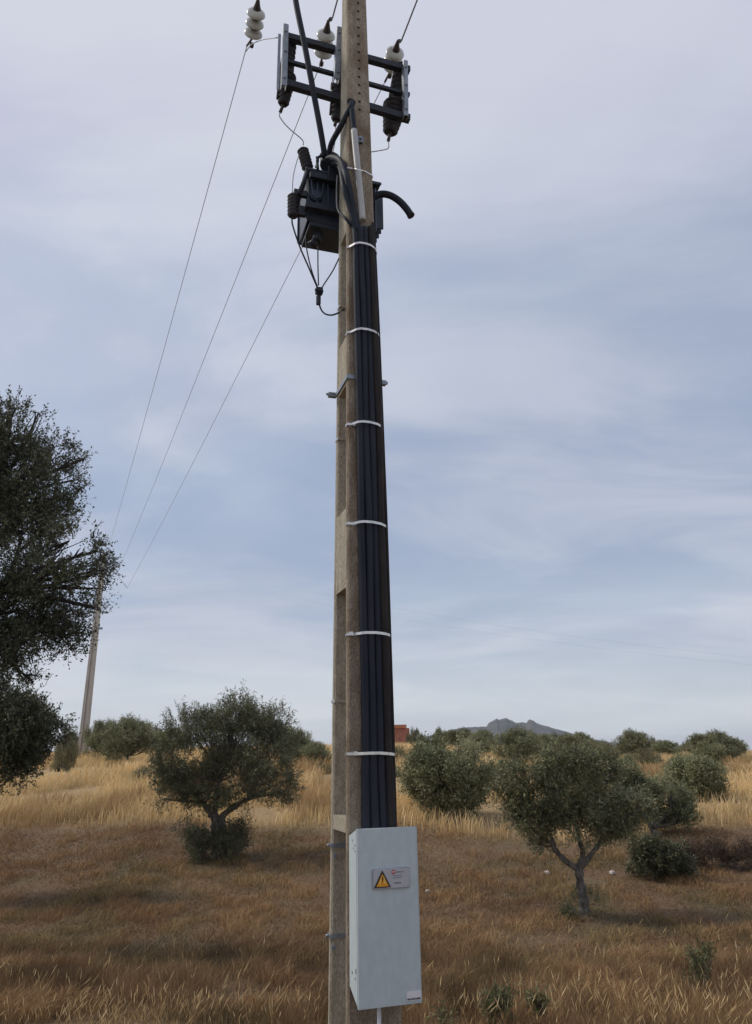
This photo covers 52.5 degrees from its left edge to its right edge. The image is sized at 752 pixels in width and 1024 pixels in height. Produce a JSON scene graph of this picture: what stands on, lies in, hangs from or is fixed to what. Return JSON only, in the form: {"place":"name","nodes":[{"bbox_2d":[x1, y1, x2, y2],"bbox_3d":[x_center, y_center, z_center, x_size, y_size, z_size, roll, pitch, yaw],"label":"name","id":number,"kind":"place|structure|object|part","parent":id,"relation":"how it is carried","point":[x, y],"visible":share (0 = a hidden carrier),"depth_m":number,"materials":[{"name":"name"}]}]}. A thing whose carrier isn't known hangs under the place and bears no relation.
{"place":"outdoors","nodes":[
{"label":"outdoors","id":0,"kind":"place"},
{"bbox_2d":[0,751,751,1023],"bbox_3d":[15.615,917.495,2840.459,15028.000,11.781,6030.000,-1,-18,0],"label":"ground","id":1,"kind":"structure","parent":0,"point":[513,845],"depth_m":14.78,"materials":[{"name":"brown plant"}]},
{"bbox_2d":[0,674,82,796],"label":"holm oak","id":2,"kind":"object","parent":1,"relation":"on","point":[29,724],"visible":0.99,"depth_m":14.68,"materials":[{"name":"green plant"}]},
{"bbox_2d":[0,384,124,690],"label":"holm oak","id":3,"kind":"object","parent":1,"relation":"on","point":[20,627],"visible":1,"depth_m":11.70,"materials":[{"name":"green plant"}]},
{"bbox_2d":[49,734,80,771],"bbox_3d":[-13.324,10.672,32.319,1.352,2.980,1.294,-7,-19,19],"label":"bush","id":4,"kind":"object","parent":1,"relation":"on","point":[63,757],"visible":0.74,"depth_m":32.32,"materials":[{"name":"green plant"}]},
{"bbox_2d":[67,728,78,750],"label":"olive tree","id":5,"kind":"object","parent":1,"relation":"on","point":[76,736],"visible":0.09,"depth_m":44.09,"materials":[{"name":"green plant"}]},
{"bbox_2d":[80,720,114,758],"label":"olive tree","id":6,"kind":"object","parent":1,"relation":"on","point":[91,742],"visible":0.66,"depth_m":37.21,"materials":[{"name":"green plant"}]},
{"bbox_2d":[78,557,125,755],"bbox_3d":[-14.219,7.596,39.650,1.975,11.129,0.383,-1,-18,0],"label":"power pole","id":7,"kind":"object","parent":1,"relation":"on","point":[87,703],"visible":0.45,"depth_m":39.22,"materials":[{"name":"concrete"}]},
{"bbox_2d":[108,46,246,547],"bbox_3d":[-8.073,-1.291,24.941,0.010,2.558,35.951,6,-19,-21],"label":"conductor wire","id":8,"kind":"object","parent":7,"relation":"attached to","point":[192,245],"visible":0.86,"depth_m":11.90,"materials":[{"name":"grey metal"}]},
{"bbox_2d":[244,0,264,47],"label":"strain insulator","id":9,"kind":"object","parent":8,"relation":"attached to","point":[253,21],"visible":1,"depth_m":8.36,"materials":[{"name":"ceramic"}]},
{"bbox_2d":[245,37,277,51],"bbox_3d":[-1.224,-5.007,8.184,0.038,0.638,0.843,10,-21,-32],"label":"jumper wire","id":10,"kind":"object","parent":9,"relation":"attached to","point":[261,40],"visible":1,"depth_m":8.25,"materials":[{"name":"grey metal"}]},
{"bbox_2d":[117,66,319,572],"bbox_3d":[-7.283,-0.826,24.777,0.010,2.181,36.010,6,-19,-21],"label":"conductor wire","id":11,"kind":"object","parent":7,"relation":"attached to","point":[236,277],"visible":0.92,"depth_m":12.09,"materials":[{"name":"grey metal"}]},
{"bbox_2d":[314,0,337,66],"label":"strain insulator","id":12,"kind":"object","parent":11,"relation":"attached to","point":[326,34],"visible":0.69,"depth_m":8.19,"materials":[{"name":"ceramic"}]},
{"bbox_2d":[127,82,384,587],"bbox_3d":[-6.600,-0.396,24.698,0.009,1.570,35.933,6,-19,-21],"label":"conductor wire","id":13,"kind":"object","parent":7,"relation":"attached to","point":[246,357],"visible":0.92,"depth_m":14.58,"materials":[{"name":"grey metal"}]},
{"bbox_2d":[384,0,417,82],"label":"strain insulator","id":14,"kind":"object","parent":13,"relation":"attached to","point":[395,52],"visible":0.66,"depth_m":8.30,"materials":[{"name":"ceramic"}]},
{"bbox_2d":[95,716,117,754],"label":"olive tree","id":15,"kind":"object","parent":1,"relation":"on","point":[107,722],"visible":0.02,"depth_m":42.26,"materials":[{"name":"green plant"}]},
{"bbox_2d":[92,711,161,761],"bbox_3d":[-11.290,10.509,34.541,2.849,2.925,3.100,11,-22,-34],"label":"olive tree","id":16,"kind":"object","parent":1,"relation":"on","point":[128,732],"visible":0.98,"depth_m":34.09,"materials":[{"name":"green plant"}]},
{"bbox_2d":[132,764,155,780],"bbox_3d":[-8.481,10.167,28.333,1.372,1.757,1.314,-5,-18,11],"label":"bush","id":17,"kind":"object","parent":1,"relation":"on","point":[139,771],"visible":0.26,"depth_m":28.28,"materials":[{"name":"green plant"}]},
{"bbox_2d":[143,725,161,750],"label":"olive tree","id":18,"kind":"object","parent":1,"relation":"on","point":[157,730],"visible":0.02,"depth_m":40.98,"materials":[{"name":"green plant"}]},
{"bbox_2d":[151,726,192,755],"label":"olive tree","id":19,"kind":"object","parent":1,"relation":"on","point":[164,742],"visible":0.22,"depth_m":37.95,"materials":[{"name":"green plant"}]},
{"bbox_2d":[165,808,258,865],"bbox_3d":[-3.678,7.247,16.923,2.045,1.382,1.308,-1,-18,0],"label":"shrub","id":20,"kind":"object","parent":1,"relation":"on","point":[232,835],"visible":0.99,"depth_m":16.88,"materials":[{"name":"green plant"}]},
{"bbox_2d":[142,679,308,858],"bbox_3d":[-3.519,5.959,17.554,3.934,4.076,2.515,-1,-18,0],"label":"olive tree","id":21,"kind":"object","parent":1,"relation":"on","point":[249,760],"visible":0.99,"depth_m":17.37,"materials":[{"name":"green plant"}]},
{"bbox_2d":[280,724,314,762],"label":"olive tree","id":22,"kind":"object","parent":1,"relation":"on","point":[304,740],"visible":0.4,"depth_m":32.33,"materials":[{"name":"green plant"}]},
{"bbox_2d":[298,740,331,765],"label":"olive tree","id":23,"kind":"object","parent":1,"relation":"on","point":[317,748],"visible":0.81,"depth_m":31.27,"materials":[{"name":"green plant"}]},
{"bbox_2d":[314,759,331,773],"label":"bush","id":24,"kind":"object","parent":1,"relation":"on","point":[329,769],"visible":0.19,"depth_m":29.30,"materials":[{"name":"green plant"}]},
{"bbox_2d":[325,0,401,1023],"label":"power pole","id":25,"kind":"object","parent":1,"relation":"on","point":[347,753],"visible":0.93,"depth_m":5.76,"materials":[{"name":"concrete"}]},
{"bbox_2d":[322,258,339,286],"bbox_3d":[-0.407,-2.111,6.764,0.182,0.288,0.016,-7,-19,17],"label":"earth wire","id":26,"kind":"object","parent":25,"relation":"attached to","point":[331,272],"visible":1,"depth_m":6.76,"materials":[{"name":"rubber"}]},
{"bbox_2d":[287,147,382,253],"bbox_3d":[-0.424,-2.928,7.332,0.930,1.101,0.520,5,-19,-17],"label":"transformer","id":27,"kind":"object","parent":25,"relation":"attached to","point":[311,206],"visible":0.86,"depth_m":7.11,"materials":[{"name":"paint"}]},
{"bbox_2d":[292,155,299,191],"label":"jumper wire","id":28,"kind":"object","parent":27,"relation":"attached to","point":[293,173],"visible":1,"depth_m":7.16,"materials":[{"name":"grey metal"}]},
{"bbox_2d":[291,217,317,286],"bbox_3d":[-0.639,-2.329,6.842,0.255,0.754,0.019,0,-18,-3],"label":"earth wire","id":29,"kind":"object","parent":27,"relation":"attached to","point":[302,251],"visible":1,"depth_m":6.84,"materials":[{"name":"rubber"}]},
{"bbox_2d":[305,234,317,285],"bbox_3d":[-0.588,-2.270,6.854,0.145,0.600,0.036,-11,-20,28],"label":"earth wire","id":30,"kind":"object","parent":29,"relation":"attached to","point":[308,257],"visible":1,"depth_m":6.87,"materials":[{"name":"rubber"}]},
{"bbox_2d":[315,286,323,305],"bbox_3d":[-0.504,-1.902,6.710,0.077,0.176,0.052,5,-19,-17],"label":"wire connector","id":31,"kind":"object","parent":29,"relation":"hanging from","point":[319,291],"visible":1,"depth_m":6.70,"materials":[{"name":"metal"}]},
{"bbox_2d":[319,305,344,315],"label":"earth wire","id":32,"kind":"object","parent":31,"relation":"attached to","point":[322,311],"visible":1,"depth_m":6.63,"materials":[{"name":"rubber"}]},
{"bbox_2d":[293,0,326,156],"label":"black cable","id":33,"kind":"object","parent":27,"relation":"attached to","point":[310,77],"visible":0.99,"depth_m":7.22,"materials":[{"name":"rubber"}]},
{"bbox_2d":[317,246,318,285],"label":"earth wire","id":34,"kind":"object","parent":27,"relation":"hanging from","point":[318,263],"visible":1,"depth_m":6.86,"materials":[{"name":"rubber"}]},
{"bbox_2d":[316,155,323,169],"bbox_3d":[-0.524,-3.286,7.190,0.100,0.195,0.044,16,-24,-42],"label":"black cable","id":35,"kind":"object","parent":27,"relation":"attached to","point":[317,161],"visible":1,"depth_m":7.17,"materials":[{"name":"rubber"}]},
{"bbox_2d":[324,154,357,229],"bbox_3d":[-0.344,-2.893,6.868,0.129,1.107,0.472,13,-23,-38],"label":"black cable","id":36,"kind":"object","parent":27,"relation":"attached to","point":[336,158],"visible":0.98,"depth_m":6.79,"materials":[{"name":"rubber"}]},
{"bbox_2d":[335,164,353,233],"bbox_3d":[-0.317,-2.844,6.866,0.143,1.062,0.424,8,-20,-25],"label":"black cable","id":37,"kind":"object","parent":27,"relation":"attached to","point":[346,197],"visible":0.83,"depth_m":6.63,"materials":[{"name":"rubber"}]},
{"bbox_2d":[330,160,359,227],"bbox_3d":[-0.322,-2.874,6.868,0.170,1.123,0.471,12,-22,-34],"label":"black cable","id":38,"kind":"object","parent":27,"relation":"attached to","point":[345,173],"visible":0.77,"depth_m":6.65,"materials":[{"name":"rubber"}]},
{"bbox_2d":[373,190,414,218],"bbox_3d":[0.117,-2.898,7.193,0.488,0.308,0.079,-1,-18,0],"label":"duct pipe","id":39,"kind":"object","parent":27,"relation":"attached to","point":[402,204],"visible":0.81,"depth_m":7.18,"materials":[{"name":"plastic"}]},
{"bbox_2d":[326,99,354,155],"bbox_3d":[-0.351,-3.586,7.129,0.111,0.418,0.460,13,-22,-37],"label":"black cable","id":40,"kind":"object","parent":25,"relation":"attached to","point":[338,130],"visible":0.91,"depth_m":7.04,"materials":[{"name":"rubber"}]},
{"bbox_2d":[276,23,410,141],"bbox_3d":[-0.318,-4.342,7.721,1.410,1.114,0.314,5,-19,-17],"label":"switch frame","id":41,"kind":"object","parent":25,"relation":"attached to","point":[392,111],"visible":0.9,"depth_m":7.63,"materials":[{"name":"metal"}]},
{"bbox_2d":[279,112,303,144],"bbox_3d":[-0.825,-3.735,7.431,0.265,0.297,0.017,8,-20,-26],"label":"jumper wire","id":42,"kind":"object","parent":41,"relation":"attached to","point":[290,129],"visible":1,"depth_m":7.42,"materials":[{"name":"grey metal"}]},
{"bbox_2d":[336,175,351,225],"bbox_3d":[-0.312,-2.792,6.803,0.088,0.755,0.306,8,-20,-25],"label":"black cable","id":43,"kind":"object","parent":25,"relation":"attached to","point":[342,215],"visible":0.98,"depth_m":6.79,"materials":[{"name":"rubber"}]},
{"bbox_2d":[348,101,356,128],"bbox_3d":[-0.218,-3.569,6.965,0.091,0.468,0.068,-17,-24,41],"label":"black cable","id":44,"kind":"object","parent":25,"relation":"attached to","point":[352,117],"visible":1,"depth_m":6.93,"materials":[{"name":"rubber"}]},
{"bbox_2d":[351,128,365,222],"bbox_3d":[-0.158,-2.993,6.763,0.124,0.990,0.064,-1,-18,0],"label":"conduit","id":45,"kind":"object","parent":25,"relation":"attached to","point":[358,179],"visible":1,"depth_m":6.73,"materials":[{"name":"grey plastic"}]},
{"bbox_2d":[352,222,396,828],"bbox_3d":[-0.027,-0.192,5.841,0.259,4.952,0.147,4,-19,-16],"label":"cable run","id":46,"kind":"object","parent":25,"relation":"attached to","point":[378,793],"visible":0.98,"depth_m":5.64,"materials":[{"name":"plastic"}]},
{"bbox_2d":[349,826,421,1009],"bbox_3d":[0.054,2.529,4.824,0.405,0.999,0.222,5,-19,-17],"label":"electric cabinet","id":47,"kind":"object","parent":25,"relation":"attached to","point":[384,939],"visible":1,"depth_m":4.74,"materials":[{"name":"metal"}]},
{"bbox_2d":[377,1008,380,1023],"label":"outlet pipe","id":48,"kind":"object","parent":47,"relation":"attached to","point":[378,1015],"depth_m":4.64,"materials":[{"name":"white metal"}]},
{"bbox_3d":[0.077,2.506,4.755,0.405,0.999,0.029,5,-19,-17],"label":"front door","id":49,"kind":"part","parent":47,"relation":"part of","materials":[{"name":"paint"}]},
{"bbox_2d":[0,916,751,1023],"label":"weedy grass","id":50,"kind":"structure","parent":1,"relation":"on","point":[524,974],"depth_m":7.22,"materials":[{"name":"brown plant"}]},
{"bbox_2d":[0,741,751,843],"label":"golden grass","id":51,"kind":"structure","parent":1,"relation":"on","point":[126,793],"depth_m":22.82,"materials":[{"name":"yellow plant"}]},
{"bbox_2d":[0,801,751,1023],"bbox_3d":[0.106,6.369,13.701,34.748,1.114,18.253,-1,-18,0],"label":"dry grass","id":52,"kind":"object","parent":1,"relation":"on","point":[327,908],"depth_m":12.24,"materials":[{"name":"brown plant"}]},
{"bbox_2d":[394,725,408,744],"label":"brick building","id":53,"kind":"structure","parent":1,"relation":"on","point":[401,731],"depth_m":81.59,"materials":[{"name":"brick"}]},
{"bbox_2d":[395,746,408,762],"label":"bush","id":54,"kind":"object","parent":1,"relation":"on","point":[398,752],"visible":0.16,"depth_m":32.14,"materials":[{"name":"green plant"}]},
{"bbox_2d":[405,725,419,743],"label":"olive tree","id":55,"kind":"object","parent":1,"relation":"on","point":[412,736],"visible":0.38,"depth_m":71.79,"materials":[{"name":"green plant"}]},
{"bbox_2d":[416,732,424,742],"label":"olive tree","id":56,"kind":"object","parent":1,"relation":"on","point":[419,737],"visible":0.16,"depth_m":67.06,"materials":[{"name":"green plant"}]},
{"bbox_2d":[432,726,445,742],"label":"olive tree","id":57,"kind":"object","parent":1,"relation":"on","point":[437,731],"visible":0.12,"depth_m":66.84,"materials":[{"name":"green plant"}]},
{"bbox_2d":[424,999,458,1023],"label":"weed","id":58,"kind":"object","parent":1,"relation":"on","point":[441,1019],"visible":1,"depth_m":5.68,"materials":[{"name":"green plant"}]},
{"bbox_2d":[440,731,450,742],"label":"olive tree","id":59,"kind":"object","parent":1,"relation":"on","point":[445,734],"visible":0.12,"depth_m":57.29,"materials":[{"name":"green plant"}]},
{"bbox_2d":[396,730,505,819],"bbox_3d":[2.019,7.330,21.001,3.128,2.594,2.539,-1,-18,0],"label":"olive tree","id":60,"kind":"object","parent":1,"relation":"on","point":[444,779],"visible":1,"depth_m":20.66,"materials":[{"name":"green plant"}]},
{"bbox_2d":[445,726,474,746],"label":"olive tree","id":61,"kind":"object","parent":1,"relation":"on","point":[453,735],"visible":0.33,"depth_m":43.80,"materials":[{"name":"green plant"}]},
{"bbox_2d":[460,735,493,756],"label":"olive tree","id":62,"kind":"object","parent":1,"relation":"on","point":[485,744],"visible":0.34,"depth_m":35.23,"materials":[{"name":"green plant"}]},
{"bbox_2d":[467,729,498,747],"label":"olive tree","id":63,"kind":"object","parent":1,"relation":"on","point":[486,734],"visible":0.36,"depth_m":42.04,"materials":[{"name":"green plant"}]},
{"bbox_2d":[492,758,519,777],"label":"olive tree","id":64,"kind":"object","parent":1,"relation":"on","point":[500,762],"visible":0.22,"depth_m":26.36,"materials":[{"name":"green plant"}]},
{"bbox_2d":[475,973,556,1023],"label":"weed","id":65,"kind":"object","parent":1,"relation":"on","point":[504,1000],"visible":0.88,"depth_m":5.97,"materials":[{"name":"green plant"}]},
{"bbox_2d":[487,724,547,761],"bbox_3d":[5.982,10.100,32.410,2.569,2.205,2.361,-7,-19,18],"label":"olive tree","id":66,"kind":"object","parent":1,"relation":"on","point":[518,740],"visible":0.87,"depth_m":32.15,"materials":[{"name":"green plant"}]},
{"bbox_2d":[534,734,560,753],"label":"olive tree","id":67,"kind":"object","parent":1,"relation":"on","point":[545,738],"visible":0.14,"depth_m":37.99,"materials":[{"name":"green plant"}]},
{"bbox_2d":[539,731,560,741],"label":"olive tree","id":68,"kind":"object","parent":1,"relation":"on","point":[555,734],"visible":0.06,"depth_m":47.94,"materials":[{"name":"green plant"}]},
{"bbox_2d":[556,731,581,749],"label":"olive tree","id":69,"kind":"object","parent":1,"relation":"on","point":[568,737],"visible":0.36,"depth_m":41.71,"materials":[{"name":"green plant"}]},
{"bbox_2d":[483,734,665,916],"bbox_3d":[3.107,5.040,12.167,2.770,2.867,1.544,-1,-18,0],"label":"olive tree","id":70,"kind":"object","parent":1,"relation":"on","point":[608,814],"visible":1,"depth_m":12.04,"materials":[{"name":"green plant"}]},
{"bbox_2d":[553,883,613,920],"bbox_3d":[3.181,6.088,11.762,1.025,0.749,0.902,-1,-18,0],"label":"shrub","id":71,"kind":"object","parent":1,"relation":"on","point":[568,909],"visible":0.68,"depth_m":11.69,"materials":[{"name":"green plant"}]},
{"bbox_2d":[571,731,595,743],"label":"olive tree","id":72,"kind":"object","parent":1,"relation":"on","point":[582,735],"visible":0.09,"depth_m":51.59,"materials":[{"name":"green plant"}]},
{"bbox_2d":[578,739,602,749],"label":"bush","id":73,"kind":"object","parent":1,"relation":"on","point":[596,744],"visible":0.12,"depth_m":36.02,"materials":[{"name":"green plant"}]},
{"bbox_2d":[593,739,611,745],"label":"olive tree","id":74,"kind":"object","parent":1,"relation":"on","point":[601,742],"visible":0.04,"depth_m":57.25,"materials":[{"name":"green plant"}]},
{"bbox_2d":[595,742,620,760],"bbox_3d":[9.211,9.918,30.403,1.218,1.663,1.272,-7,-19,19],"label":"bush","id":75,"kind":"object","parent":1,"relation":"on","point":[614,748],"visible":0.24,"depth_m":30.21,"materials":[{"name":"green plant"}]},
{"bbox_2d":[615,755,642,772],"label":"olive tree","id":76,"kind":"object","parent":1,"relation":"on","point":[631,759],"visible":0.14,"depth_m":27.43,"materials":[{"name":"green plant"}]},
{"bbox_2d":[611,726,652,756],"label":"olive tree","id":77,"kind":"object","parent":1,"relation":"on","point":[630,740],"visible":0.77,"depth_m":39.73,"materials":[{"name":"green plant"}]},
{"bbox_2d":[624,745,665,767],"bbox_3d":[10.938,10.611,31.140,1.968,2.290,1.885,-8,-19,21],"label":"bush","id":78,"kind":"object","parent":1,"relation":"on","point":[644,757],"visible":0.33,"depth_m":31.23,"materials":[{"name":"green plant"}]},
{"bbox_2d":[642,735,661,752],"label":"olive tree","id":79,"kind":"object","parent":1,"relation":"on","point":[652,740],"visible":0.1,"depth_m":49.43,"materials":[{"name":"green plant"}]},
{"bbox_2d":[607,759,709,835],"bbox_3d":[6.775,7.050,18.659,2.475,1.982,1.636,-1,-18,0],"label":"olive tree","id":80,"kind":"object","parent":1,"relation":"on","point":[679,808],"visible":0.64,"depth_m":18.42,"materials":[{"name":"green plant"}]},
{"bbox_2d":[619,827,702,879],"bbox_3d":[5.401,6.604,14.539,1.535,1.152,1.326,-1,-18,0],"label":"bush","id":81,"kind":"object","parent":1,"relation":"on","point":[651,854],"visible":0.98,"depth_m":14.30,"materials":[{"name":"green plant"}]},
{"bbox_2d":[651,739,685,756],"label":"olive tree","id":82,"kind":"object","parent":1,"relation":"on","point":[664,746],"visible":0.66,"depth_m":43.50,"materials":[{"name":"green plant"}]},
{"bbox_2d":[661,755,675,769],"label":"olive tree","id":83,"kind":"object","parent":1,"relation":"on","point":[668,763],"visible":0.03,"depth_m":27.46,"materials":[{"name":"green plant"}]},
{"bbox_2d":[683,738,693,754],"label":"olive tree","id":84,"kind":"object","parent":1,"relation":"on","point":[687,746],"visible":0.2,"depth_m":47.70,"materials":[{"name":"green plant"}]},
{"bbox_2d":[659,749,734,801],"bbox_3d":[9.627,8.219,22.946,1.802,2.088,2.124,9,-20,-27],"label":"olive tree","id":85,"kind":"object","parent":1,"relation":"on","point":[690,770],"visible":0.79,"depth_m":22.60,"materials":[{"name":"green plant"}]},
{"bbox_2d":[678,934,717,990],"bbox_3d":[3.096,4.288,7.223,0.461,0.520,0.455,3,-18,-12],"label":"weed","id":86,"kind":"object","parent":1,"relation":"on","point":[705,956],"visible":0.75,"depth_m":7.20,"materials":[{"name":"green plant"}]},
{"bbox_2d":[688,740,729,770],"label":"olive tree","id":87,"kind":"object","parent":1,"relation":"on","point":[714,751],"visible":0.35,"depth_m":29.17,"materials":[{"name":"green plant"}]},
{"bbox_2d":[671,831,751,869],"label":"bush","id":88,"kind":"object","parent":1,"relation":"on","point":[718,851],"visible":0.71,"depth_m":15.15,"materials":[{"name":"green plant"}]},
{"bbox_2d":[687,729,745,761],"bbox_3d":[16.974,11.846,38.004,2.713,2.202,2.952,-10,-20,26],"label":"olive tree","id":89,"kind":"object","parent":1,"relation":"on","point":[731,747],"visible":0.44,"depth_m":37.85,"materials":[{"name":"green plant"}]},
{"bbox_2d":[711,732,747,757],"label":"olive tree","id":90,"kind":"object","parent":1,"relation":"on","point":[738,743],"visible":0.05,"depth_m":40.66,"materials":[{"name":"green plant"}]},
{"bbox_2d":[741,742,748,753],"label":"olive tree","id":91,"kind":"object","parent":1,"relation":"on","point":[746,745],"visible":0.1,"depth_m":43.42,"materials":[{"name":"green plant"}]},
{"bbox_2d":[0,0,751,750],"label":"sky","id":92,"kind":"structure","parent":0,"point":[565,297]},
{"bbox_2d":[426,718,640,749],"bbox_3d":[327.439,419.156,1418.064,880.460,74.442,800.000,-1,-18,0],"label":"hill","id":93,"kind":"structure","parent":0,"point":[499,726],"depth_m":1391.16,"materials":[{"name":"grey stone"}]}
]}

